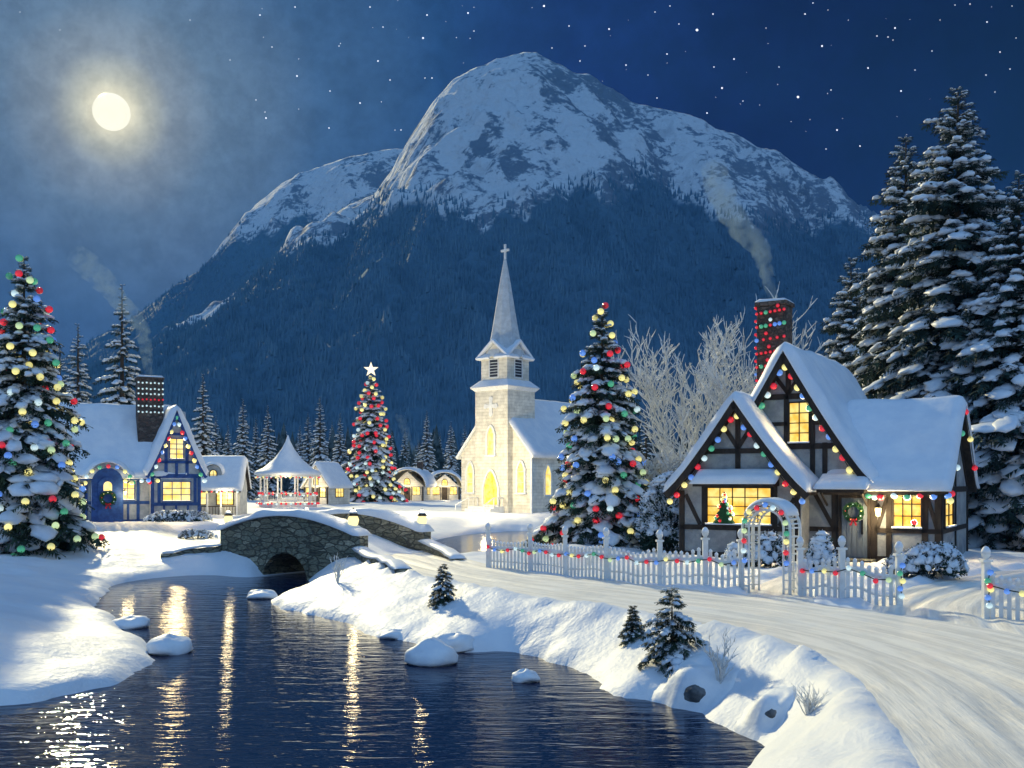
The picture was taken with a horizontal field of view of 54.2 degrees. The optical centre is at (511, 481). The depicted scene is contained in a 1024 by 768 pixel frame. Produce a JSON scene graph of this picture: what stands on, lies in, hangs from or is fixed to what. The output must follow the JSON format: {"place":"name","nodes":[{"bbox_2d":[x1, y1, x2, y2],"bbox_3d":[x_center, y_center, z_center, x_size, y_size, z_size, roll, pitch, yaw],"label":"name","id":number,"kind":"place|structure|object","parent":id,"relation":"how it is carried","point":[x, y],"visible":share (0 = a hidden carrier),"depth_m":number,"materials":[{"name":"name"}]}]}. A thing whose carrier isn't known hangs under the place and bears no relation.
{"place":"outdoors","nodes":[
{"label":"outdoors","id":0,"kind":"place"},
{"bbox_2d":[93,521,219,546],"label":"road","id":1,"kind":"structure","parent":0,"point":[152,532],"depth_m":53.72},
{"bbox_2d":[58,149,402,379],"bbox_3d":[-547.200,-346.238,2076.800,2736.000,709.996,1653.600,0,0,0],"label":"mountain","id":2,"kind":"structure","parent":0,"point":[335,186],"depth_m":1937.63,"materials":[{"name":"snow"}]},
{"bbox_2d":[27,184,375,388],"bbox_3d":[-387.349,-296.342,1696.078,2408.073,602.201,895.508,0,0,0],"label":"forest","id":3,"kind":"object","parent":2,"relation":"on","point":[112,337],"visible":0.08,"depth_m":1863.32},
{"bbox_2d":[0,531,764,767],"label":"water","id":4,"kind":"structure","parent":0,"point":[245,682],"depth_m":16.53,"materials":[{"name":"blue liquid"}]},
{"bbox_2d":[112,615,149,629],"bbox_3d":[-9.888,3.740,25.922,1.018,0.551,0.875,0,0,0],"label":"snow capped rock","id":5,"kind":"object","parent":4,"relation":"in","point":[132,622],"visible":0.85,"depth_m":25.65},
{"bbox_2d":[146,633,193,655],"bbox_3d":[-7.569,3.682,22.093,0.986,0.667,1.058,0,0,0],"label":"snow capped rock","id":6,"kind":"object","parent":4,"relation":"in","point":[167,644],"visible":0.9,"depth_m":21.79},
{"bbox_2d":[246,589,277,598],"bbox_3d":[-8.075,3.748,32.398,0.976,0.536,0.825,0,0,0],"label":"snow capped rock","id":7,"kind":"object","parent":4,"relation":"in","point":[262,594],"visible":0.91,"depth_m":32.14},
{"bbox_2d":[404,637,457,666],"bbox_3d":[-1.676,3.626,20.747,1.126,0.780,0.941,0,0,0],"label":"snow capped rock","id":8,"kind":"object","parent":4,"relation":"in","point":[432,652],"visible":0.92,"depth_m":20.48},
{"bbox_2d":[512,668,539,682],"bbox_3d":[0.264,3.769,18.883,0.547,0.493,0.432,0,0,0],"label":"snow capped rock","id":9,"kind":"object","parent":4,"relation":"in","point":[525,675],"visible":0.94,"depth_m":18.75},
{"bbox_2d":[16,52,892,454],"bbox_3d":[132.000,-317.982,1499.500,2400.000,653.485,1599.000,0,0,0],"label":"mountain","id":10,"kind":"structure","parent":0,"point":[520,128],"depth_m":1159.87,"materials":[{"name":"snow"}]},
{"bbox_2d":[15,158,882,457],"bbox_3d":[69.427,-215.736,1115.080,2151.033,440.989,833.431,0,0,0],"label":"forest","id":11,"kind":"object","parent":10,"relation":"on","point":[239,332],"visible":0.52,"depth_m":973.95,"materials":[{"name":"plant"}]},
{"bbox_2d":[0,495,1023,767],"bbox_3d":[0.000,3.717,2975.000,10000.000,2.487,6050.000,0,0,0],"label":"ground","id":12,"kind":"structure","parent":0,"point":[60,635],"depth_m":22.54,"materials":[{"name":"snow"}]},
{"bbox_2d":[0,256,109,559],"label":"decorated fir","id":13,"kind":"object","parent":12,"relation":"on","point":[32,530],"visible":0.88,"depth_m":40.45,"materials":[{"name":"green plant"}]},
{"bbox_2d":[0,254,104,554],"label":"light string","id":14,"kind":"object","parent":13,"relation":"attached to","point":[33,352],"visible":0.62,"depth_m":40.77,"materials":[{"name":"multicoloured"}]},
{"bbox_2d":[63,323,92,402],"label":"fir tree","id":15,"kind":"object","parent":12,"relation":"on","point":[80,395],"visible":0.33,"depth_m":91.91,"materials":[{"name":"green plant"}]},
{"bbox_2d":[92,284,142,404],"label":"fir tree","id":16,"kind":"object","parent":12,"relation":"on","point":[126,392],"visible":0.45,"depth_m":87.72,"materials":[{"name":"green plant"}]},
{"bbox_2d":[55,375,208,521],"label":"blue cottage","id":17,"kind":"structure","parent":12,"relation":"on","point":[131,440],"depth_m":71.63,"materials":[{"name":"paint"}]},
{"bbox_2d":[98,477,116,521],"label":"door","id":18,"kind":"structure","parent":17,"relation":"in","point":[106,484],"depth_m":69.73,"materials":[{"name":"blue paint"}]},
{"bbox_2d":[99,490,116,508],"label":"wreath","id":19,"kind":"object","parent":17,"relation":"attached to","point":[102,501],"visible":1,"depth_m":69.56,"materials":[{"name":"green"}]},
{"bbox_2d":[84,464,133,484],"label":"light string","id":20,"kind":"object","parent":17,"relation":"attached to","point":[99,467],"visible":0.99,"depth_m":69.20,"materials":[{"name":"glass"}]},
{"bbox_2d":[123,482,134,500],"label":"window","id":21,"kind":"structure","parent":17,"relation":"in","point":[130,494],"depth_m":70.95,"materials":[{"name":"glass"}]},
{"bbox_2d":[146,416,206,482],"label":"light string","id":22,"kind":"object","parent":17,"relation":"attached to","point":[188,446],"visible":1,"depth_m":71.74,"materials":[{"name":"multicoloured plastic"}]},
{"bbox_2d":[169,438,183,459],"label":"window","id":23,"kind":"structure","parent":17,"relation":"in","point":[176,445],"depth_m":71.98,"materials":[{"name":"glass"}]},
{"bbox_2d":[162,481,190,501],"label":"window","id":24,"kind":"structure","parent":17,"relation":"in","point":[172,491],"depth_m":71.99,"materials":[{"name":"glass"}]},
{"bbox_2d":[143,509,212,521],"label":"snowy hedge","id":25,"kind":"object","parent":12,"relation":"on","point":[181,515],"visible":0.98,"depth_m":70.48,"materials":[{"name":"snow"}]},
{"bbox_2d":[160,543,221,557],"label":"stone wall","id":26,"kind":"structure","parent":12,"relation":"on","point":[208,548],"depth_m":41.55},
{"bbox_2d":[177,528,217,538],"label":"snowy shrub","id":27,"kind":"object","parent":12,"relation":"on","point":[198,533],"visible":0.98,"depth_m":48.85,"materials":[{"name":"snow"}]},
{"bbox_2d":[191,374,218,455],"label":"fir tree","id":28,"kind":"object","parent":12,"relation":"on","point":[205,441],"visible":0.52,"depth_m":103.83,"materials":[{"name":"green plant"}]},
{"bbox_2d":[210,421,223,454],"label":"fir tree","id":29,"kind":"object","parent":12,"relation":"on","point":[218,447],"visible":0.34,"depth_m":189.88,"materials":[{"name":"green plant"}]},
{"bbox_2d":[201,455,251,514],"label":"annexe cottage","id":30,"kind":"structure","parent":12,"relation":"on","point":[229,474],"depth_m":84.07,"materials":[{"name":"paint"}]},
{"bbox_2d":[216,492,233,504],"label":"window","id":31,"kind":"structure","parent":30,"relation":"in","point":[227,498],"depth_m":84.00,"materials":[{"name":"yellow"}]},
{"bbox_2d":[233,399,259,500],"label":"fir tree","id":32,"kind":"object","parent":12,"relation":"on","point":[242,450],"visible":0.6,"depth_m":149.76,"materials":[{"name":"green plant"}]},
{"bbox_2d":[248,423,262,495],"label":"fir tree","id":33,"kind":"object","parent":12,"relation":"on","point":[255,447],"visible":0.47,"depth_m":199.61,"materials":[{"name":"green plant"}]},
{"bbox_2d":[249,406,283,499],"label":"fir tree","id":34,"kind":"object","parent":12,"relation":"on","point":[269,449],"visible":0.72,"depth_m":157.52,"materials":[{"name":"green plant"}]},
{"bbox_2d":[254,435,321,507],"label":"gazebo","id":35,"kind":"object","parent":12,"relation":"on","point":[287,461],"visible":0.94,"depth_m":110.13,"materials":[{"name":"white paint"}]},
{"bbox_2d":[288,427,307,496],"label":"fir tree","id":36,"kind":"object","parent":12,"relation":"on","point":[300,452],"visible":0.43,"depth_m":184.53,"materials":[{"name":"green plant"}]},
{"bbox_2d":[290,417,313,492],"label":"fir tree","id":37,"kind":"object","parent":12,"relation":"on","point":[307,447],"visible":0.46,"depth_m":199.74,"materials":[{"name":"green plant"}]},
{"bbox_2d":[301,397,331,482],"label":"fir tree","id":38,"kind":"object","parent":12,"relation":"on","point":[322,450],"visible":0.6,"depth_m":164.73,"materials":[{"name":"green plant"}]},
{"bbox_2d":[215,507,433,579],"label":"stone bridge","id":39,"kind":"structure","parent":12,"relation":"on","point":[267,541],"depth_m":39.79,"materials":[{"name":"stone"}]},
{"bbox_2d":[348,508,358,525],"bbox_3d":[-5.926,1.371,37.338,0.423,0.818,0.423,0,0,-19],"label":"bridge lantern","id":40,"kind":"object","parent":39,"relation":"on","point":[353,518],"visible":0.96,"depth_m":37.20,"materials":[{"name":"glass"}]},
{"bbox_2d":[300,461,352,504],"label":"cottage","id":41,"kind":"structure","parent":12,"relation":"on","point":[334,484],"depth_m":124.18,"materials":[{"name":"beige"}]},
{"bbox_2d":[329,552,348,582],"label":"frosted bush","id":42,"kind":"object","parent":12,"relation":"on","point":[338,569],"visible":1,"depth_m":30.53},
{"bbox_2d":[331,414,348,471],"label":"fir tree","id":43,"kind":"object","parent":12,"relation":"on","point":[338,456],"visible":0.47,"depth_m":171.76,"materials":[{"name":"green plant"}]},
{"bbox_2d":[341,377,408,501],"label":"decorated fir","id":44,"kind":"object","parent":12,"relation":"on","point":[376,488],"visible":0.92,"depth_m":136.54,"materials":[{"name":"green plant"}]},
{"bbox_2d":[345,375,408,501],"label":"light string","id":45,"kind":"object","parent":44,"relation":"attached to","point":[366,383],"visible":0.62,"depth_m":136.34,"materials":[{"name":"multicoloured"}]},
{"bbox_2d":[352,546,411,572],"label":"stone wall","id":46,"kind":"structure","parent":12,"relation":"on","point":[363,554],"depth_m":32.17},
{"bbox_2d":[379,629,401,638],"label":"snow capped rock","id":47,"kind":"object","parent":12,"relation":"on","point":[391,634],"visible":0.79,"depth_m":23.91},
{"bbox_2d":[398,432,411,471],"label":"fir tree","id":48,"kind":"object","parent":12,"relation":"on","point":[405,454],"visible":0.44,"depth_m":214.79,"materials":[{"name":"green plant"}]},
{"bbox_2d":[391,462,436,500],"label":"cottage","id":49,"kind":"structure","parent":12,"relation":"on","point":[419,483],"depth_m":147.08,"materials":[{"name":"beige"}]},
{"bbox_2d":[415,411,438,478],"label":"fir tree","id":50,"kind":"object","parent":12,"relation":"on","point":[427,457],"visible":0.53,"depth_m":159.73,"materials":[{"name":"green plant"}]},
{"bbox_2d":[427,563,456,609],"bbox_3d":[-1.700,2.871,25.357,0.911,1.615,1.057,0,0,0],"label":"young fir","id":51,"kind":"object","parent":12,"relation":"on","point":[441,591],"visible":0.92,"depth_m":25.22,"materials":[{"name":"green plant"}]},
{"bbox_2d":[418,539,466,560],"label":"stone wall","id":52,"kind":"structure","parent":12,"relation":"on","point":[433,547],"depth_m":37.35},
{"bbox_2d":[200,423,687,491],"bbox_3d":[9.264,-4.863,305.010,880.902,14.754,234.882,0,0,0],"label":"woods","id":53,"kind":"object","parent":12,"relation":"on","point":[435,442],"visible":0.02,"depth_m":196.60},
{"bbox_2d":[431,470,460,499],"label":"cottage","id":54,"kind":"structure","parent":12,"relation":"on","point":[446,488],"depth_m":153.57,"materials":[{"name":"beige"}]},
{"bbox_2d":[443,423,460,498],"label":"fir tree","id":55,"kind":"object","parent":12,"relation":"on","point":[451,458],"visible":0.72,"depth_m":167.75,"materials":[{"name":"green plant"}]},
{"bbox_2d":[435,632,474,652],"bbox_3d":[-1.286,3.688,22.376,0.984,0.655,0.794,0,0,0],"label":"snow capped rock","id":56,"kind":"object","parent":12,"relation":"on","point":[459,642],"visible":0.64,"depth_m":22.08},
{"bbox_2d":[455,244,582,512],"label":"church","id":57,"kind":"structure","parent":12,"relation":"on","point":[511,449],"depth_m":93.34,"materials":[{"name":"beige"}]},
{"bbox_2d":[465,461,474,493],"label":"window","id":58,"kind":"structure","parent":57,"relation":"in","point":[470,470],"depth_m":95.77,"materials":[{"name":"glass"}]},
{"bbox_2d":[484,425,495,456],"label":"window","id":59,"kind":"structure","parent":57,"relation":"in","point":[490,436],"depth_m":93.33,"materials":[{"name":"glass"}]},
{"bbox_2d":[482,469,499,505],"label":"door","id":60,"kind":"structure","parent":57,"relation":"in","point":[490,486],"depth_m":93.35,"materials":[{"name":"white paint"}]},
{"bbox_2d":[514,460,525,494],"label":"window","id":61,"kind":"structure","parent":57,"relation":"in","point":[520,468],"depth_m":91.70,"materials":[{"name":"glass"}]},
{"bbox_2d":[544,464,552,496],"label":"window","id":62,"kind":"structure","parent":57,"relation":"in","point":[548,472],"depth_m":92.76,"materials":[{"name":"glass"}]},
{"bbox_2d":[523,305,673,547],"bbox_3d":[4.056,-1.873,43.938,6.835,11.945,5.571,0,0,43],"label":"decorated fir","id":63,"kind":"object","parent":12,"relation":"on","point":[591,451],"visible":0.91,"depth_m":42.95,"materials":[{"name":"green plant"}]},
{"bbox_2d":[527,302,648,544],"bbox_3d":[4.071,-2.132,43.933,5.152,11.592,6.214,0,0,-43],"label":"light string","id":64,"kind":"object","parent":63,"relation":"attached to","point":[596,367],"visible":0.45,"depth_m":43.08,"materials":[{"name":"multicoloured"}]},
{"bbox_2d":[485,523,740,587],"bbox_3d":[2.338,2.060,28.653,0.713,1.810,10.133,0,0,-41],"label":"picket fence","id":65,"kind":"object","parent":12,"relation":"on","point":[661,571],"visible":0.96,"depth_m":27.70,"materials":[{"name":"white paint"}]},
{"bbox_2d":[486,545,735,566],"bbox_3d":[2.248,2.088,28.551,0.532,0.362,9.723,0,0,-41],"label":"light string","id":66,"kind":"object","parent":65,"relation":"attached to","point":[687,562],"visible":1,"depth_m":27.67,"materials":[{"name":"multicoloured plastic"}]},
{"bbox_2d":[618,605,645,645],"bbox_3d":[2.394,3.068,19.795,0.634,1.285,0.676,0,0,0],"label":"young fir","id":67,"kind":"object","parent":12,"relation":"on","point":[632,630],"visible":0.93,"depth_m":19.66,"materials":[{"name":"green plant"}]},
{"bbox_2d":[638,409,654,478],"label":"fir tree","id":68,"kind":"object","parent":12,"relation":"on","point":[646,448],"visible":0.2,"depth_m":77.94,"materials":[{"name":"green plant"}]},
{"bbox_2d":[634,470,678,553],"bbox_3d":[6.243,1.275,40.061,2.744,3.505,2.474,0,0,0],"label":"snowy shrub","id":69,"kind":"object","parent":12,"relation":"on","point":[657,510],"visible":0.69,"depth_m":39.47,"materials":[{"name":"snow"}]},
{"bbox_2d":[643,440,693,486],"bbox_3d":[6.977,0.571,44.064,3.374,4.931,3.595,0,0,0],"label":"frosted tree","id":70,"kind":"object","parent":12,"relation":"on","point":[670,465],"visible":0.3,"depth_m":43.51,"materials":[{"name":"white plant"}]},
{"bbox_2d":[637,587,706,677],"bbox_3d":[2.896,2.800,17.996,1.254,1.900,1.730,0,0,23],"label":"young fir","id":71,"kind":"object","parent":12,"relation":"on","point":[676,648],"visible":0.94,"depth_m":17.90,"materials":[{"name":"green plant"}]},
{"bbox_2d":[649,654,740,712],"bbox_3d":[3.087,3.763,16.872,1.704,1.561,1.741,0,0,43],"label":"snow covered boulder","id":72,"kind":"object","parent":12,"relation":"on","point":[691,684],"visible":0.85,"depth_m":16.68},
{"bbox_2d":[600,281,830,458],"bbox_3d":[9.387,-2.786,47.764,10.159,11.658,11.886,0,0,0],"label":"frosted tree","id":73,"kind":"object","parent":12,"relation":"on","point":[721,390],"visible":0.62,"depth_m":47.41,"materials":[{"name":"white plant"}]},
{"bbox_2d":[694,627,737,683],"bbox_3d":[3.420,2.937,16.473,0.516,1.053,0.722,0,0,-34],"label":"frosted bush","id":74,"kind":"object","parent":12,"relation":"on","point":[719,662],"visible":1,"depth_m":16.54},
{"bbox_2d":[723,542,750,566],"bbox_3d":[7.349,2.427,32.472,1.066,1.011,1.081,0,0,0],"label":"snowy shrub","id":75,"kind":"object","parent":12,"relation":"on","point":[731,547],"visible":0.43,"depth_m":32.30,"materials":[{"name":"snow"}]},
{"bbox_2d":[737,529,787,567],"bbox_3d":[8.351,2.235,32.501,1.669,1.411,1.613,0,0,-36],"label":"snowy shrub","id":76,"kind":"object","parent":12,"relation":"on","point":[770,548],"visible":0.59,"depth_m":32.12,"materials":[{"name":"snow"}]},
{"bbox_2d":[734,686,796,740],"bbox_3d":[3.792,3.523,14.890,1.050,1.022,1.130,0,0,0],"label":"snow covered boulder","id":77,"kind":"object","parent":12,"relation":"on","point":[764,714],"visible":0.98,"depth_m":14.73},
{"bbox_2d":[741,497,801,594],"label":"garden arch","id":78,"kind":"structure","parent":12,"relation":"on","point":[789,509],"depth_m":24.50,"materials":[{"name":"white paint"}]},
{"bbox_2d":[741,502,788,565],"bbox_3d":[6.167,1.253,24.415,1.306,1.532,0.170,0,0,43],"label":"light string","id":79,"kind":"object","parent":78,"relation":"attached to","point":[784,523],"visible":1,"depth_m":24.38,"materials":[{"name":"glass"}]},
{"bbox_2d":[791,680,829,715],"bbox_3d":[4.000,2.955,13.503,0.488,0.468,0.426,0,0,-17],"label":"frosted bush","id":80,"kind":"object","parent":12,"relation":"on","point":[809,706],"visible":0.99,"depth_m":13.48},
{"bbox_2d":[803,529,837,567],"bbox_3d":[9.579,2.196,30.979,1.128,1.489,1.112,0,0,0],"label":"snowy shrub","id":81,"kind":"object","parent":12,"relation":"on","point":[821,545],"visible":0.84,"depth_m":30.73,"materials":[{"name":"snow"}]},
{"bbox_2d":[663,298,979,562],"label":"timber cottage","id":82,"kind":"structure","parent":12,"relation":"on","point":[899,447],"depth_m":35.39,"materials":[{"name":"grey paint"}]},
{"bbox_2d":[713,492,734,523],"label":"christmas tree","id":83,"kind":"object","parent":82,"relation":"on","point":[724,514],"visible":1,"depth_m":36.03,"materials":[{"name":"green plant"}]},
{"bbox_2d":[667,413,805,504],"bbox_3d":[7.902,-0.818,35.667,5.108,3.298,0.257,0,0,32],"label":"light string","id":84,"kind":"object","parent":82,"relation":"attached to","point":[711,448],"visible":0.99,"depth_m":35.73,"materials":[{"name":"multicoloured plastic"}]},
{"bbox_2d":[705,487,771,526],"bbox_3d":[8.111,0.877,35.843,2.456,1.428,0.160,0,0,32],"label":"window","id":85,"kind":"structure","parent":82,"relation":"in","point":[740,498],"depth_m":35.91,"materials":[{"name":"yellow"}]},
{"bbox_2d":[754,303,785,387],"bbox_3d":[10.100,-5.095,39.712,1.573,3.870,0.760,0,0,64],"label":"light string","id":86,"kind":"object","parent":82,"relation":"attached to","point":[765,312],"visible":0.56,"depth_m":39.55,"materials":[{"name":"multicoloured"}]},
{"bbox_2d":[787,401,809,444],"bbox_3d":[10.235,-2.109,35.698,0.779,1.530,0.160,0,0,32],"label":"window","id":87,"kind":"structure","parent":82,"relation":"in","point":[798,416],"depth_m":35.74,"materials":[{"name":"yellow"}]},
{"bbox_2d":[759,364,876,499],"bbox_3d":[9.771,-1.803,35.679,6.332,4.845,0.276,0,0,32],"label":"light string","id":88,"kind":"object","parent":82,"relation":"attached to","point":[773,386],"visible":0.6,"depth_m":35.26,"materials":[{"name":"multicoloured plastic"}]},
{"bbox_2d":[842,501,864,525],"bbox_3d":[11.799,1.086,34.563,0.767,0.842,0.190,0,0,32],"label":"wreath","id":89,"kind":"object","parent":82,"relation":"attached to","point":[846,507],"visible":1,"depth_m":34.55,"materials":[{"name":"green"}]},
{"bbox_2d":[842,498,866,558],"bbox_3d":[11.873,1.600,34.672,0.877,2.080,0.160,0,0,32],"label":"door","id":90,"kind":"structure","parent":82,"relation":"in","point":[855,536],"depth_m":34.65,"materials":[{"name":"grey wood"}]},
{"bbox_2d":[891,495,922,529],"bbox_3d":[13.336,0.950,33.758,0.984,1.340,0.160,0,0,32],"label":"window","id":91,"kind":"structure","parent":82,"relation":"in","point":[904,511],"depth_m":33.82,"materials":[{"name":"yellow"}]},
{"bbox_2d":[865,492,951,499],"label":"light string","id":92,"kind":"object","parent":82,"relation":"attached to","point":[908,497],"visible":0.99,"depth_m":33.36,"materials":[{"name":"multicoloured plastic"}]},
{"bbox_2d":[943,496,956,529],"bbox_3d":[15.098,0.950,34.432,0.160,1.300,1.870,0,0,32],"label":"window","id":93,"kind":"structure","parent":82,"relation":"in","point":[948,509],"depth_m":34.34,"materials":[{"name":"yellow"}]},
{"bbox_2d":[947,409,977,503],"bbox_3d":[15.818,-0.941,35.059,0.238,3.332,5.965,0,0,32],"label":"light string","id":94,"kind":"object","parent":82,"relation":"attached to","point":[950,500],"visible":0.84,"depth_m":34.72,"materials":[{"name":"multicoloured plastic"}]},
{"bbox_2d":[818,257,866,364],"bbox_3d":[20.594,-4.926,62.577,9.318,17.980,9.013,0,0,0],"label":"fir tree","id":95,"kind":"object","parent":12,"relation":"on","point":[842,324],"visible":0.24,"depth_m":61.63,"materials":[{"name":"green plant"}]},
{"bbox_2d":[795,536,904,605],"bbox_3d":[7.686,2.090,23.004,0.393,1.721,2.802,0,0,-40],"label":"picket fence","id":96,"kind":"object","parent":12,"relation":"on","point":[844,587],"visible":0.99,"depth_m":22.96,"materials":[{"name":"white paint"}]},
{"bbox_2d":[800,565,891,583],"bbox_3d":[7.583,2.081,22.926,0.210,0.377,2.341,0,0,-39],"label":"light string","id":97,"kind":"object","parent":96,"relation":"attached to","point":[848,568],"visible":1,"depth_m":22.74,"materials":[{"name":"multicoloured plastic"}]},
{"bbox_2d":[897,563,905,598],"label":"light string","id":98,"kind":"object","parent":96,"relation":"attached to","point":[902,581],"visible":1,"depth_m":21.91,"materials":[{"name":"multicoloured plastic"}]},
{"bbox_2d":[843,136,929,395],"bbox_3d":[20.449,-6.492,51.995,12.373,22.993,10.313,0,0,0],"label":"fir tree","id":99,"kind":"object","parent":12,"relation":"on","point":[887,242],"visible":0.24,"depth_m":51.58,"materials":[{"name":"green plant"}]},
{"bbox_2d":[881,550,928,576],"bbox_3d":[11.387,2.427,28.979,1.355,0.958,1.270,0,0,0],"label":"snowy shrub","id":100,"kind":"object","parent":12,"relation":"on","point":[888,561],"visible":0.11,"depth_m":28.95,"materials":[{"name":"white plant"}]},
{"bbox_2d":[890,541,969,579],"bbox_3d":[11.816,2.238,28.255,1.975,1.163,1.840,0,0,-34],"label":"snowy shrub","id":101,"kind":"object","parent":12,"relation":"on","point":[950,559],"visible":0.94,"depth_m":27.77,"materials":[{"name":"white plant"}]},
{"bbox_2d":[854,86,1023,546],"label":"fir tree","id":102,"kind":"object","parent":12,"relation":"on","point":[926,334],"visible":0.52,"depth_m":45.02,"materials":[{"name":"green plant"}]},
{"bbox_2d":[942,170,1023,550],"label":"fir tree","id":103,"kind":"object","parent":12,"relation":"on","point":[998,435],"visible":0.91,"depth_m":41.18,"materials":[{"name":"green plant"}]},
{"bbox_2d":[979,546,1023,619],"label":"picket fence","id":104,"kind":"object","parent":12,"relation":"on","point":[986,612],"visible":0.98,"depth_m":20.25,"materials":[{"name":"white paint"}]},
{"bbox_2d":[984,569,993,608],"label":"light string","id":105,"kind":"object","parent":104,"relation":"attached to","point":[987,597],"visible":1,"depth_m":20.28,"materials":[{"name":"multicoloured plastic"}]},
{"bbox_2d":[0,0,1023,362],"label":"sky","id":106,"kind":"structure","parent":0,"point":[224,114],"materials":[{"name":"blue"}]},
{"bbox_2d":[92,93,130,130],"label":"moon","id":107,"kind":"object","parent":106,"relation":"in","point":[110,111],"visible":1,"depth_m":4150.13,"materials":[{"name":"white"}]},
{"bbox_2d":[385,552,1023,767],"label":"road","id":108,"kind":"structure","parent":0,"point":[947,694],"depth_m":16.36,"materials":[{"name":"snow"}]},
{"bbox_2d":[747,561,875,602],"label":"path","id":109,"kind":"structure","parent":0,"point":[771,589],"depth_m":24.95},
{"bbox_2d":[872,568,1023,634],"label":"driveway","id":110,"kind":"structure","parent":0,"point":[955,600],"depth_m":22.53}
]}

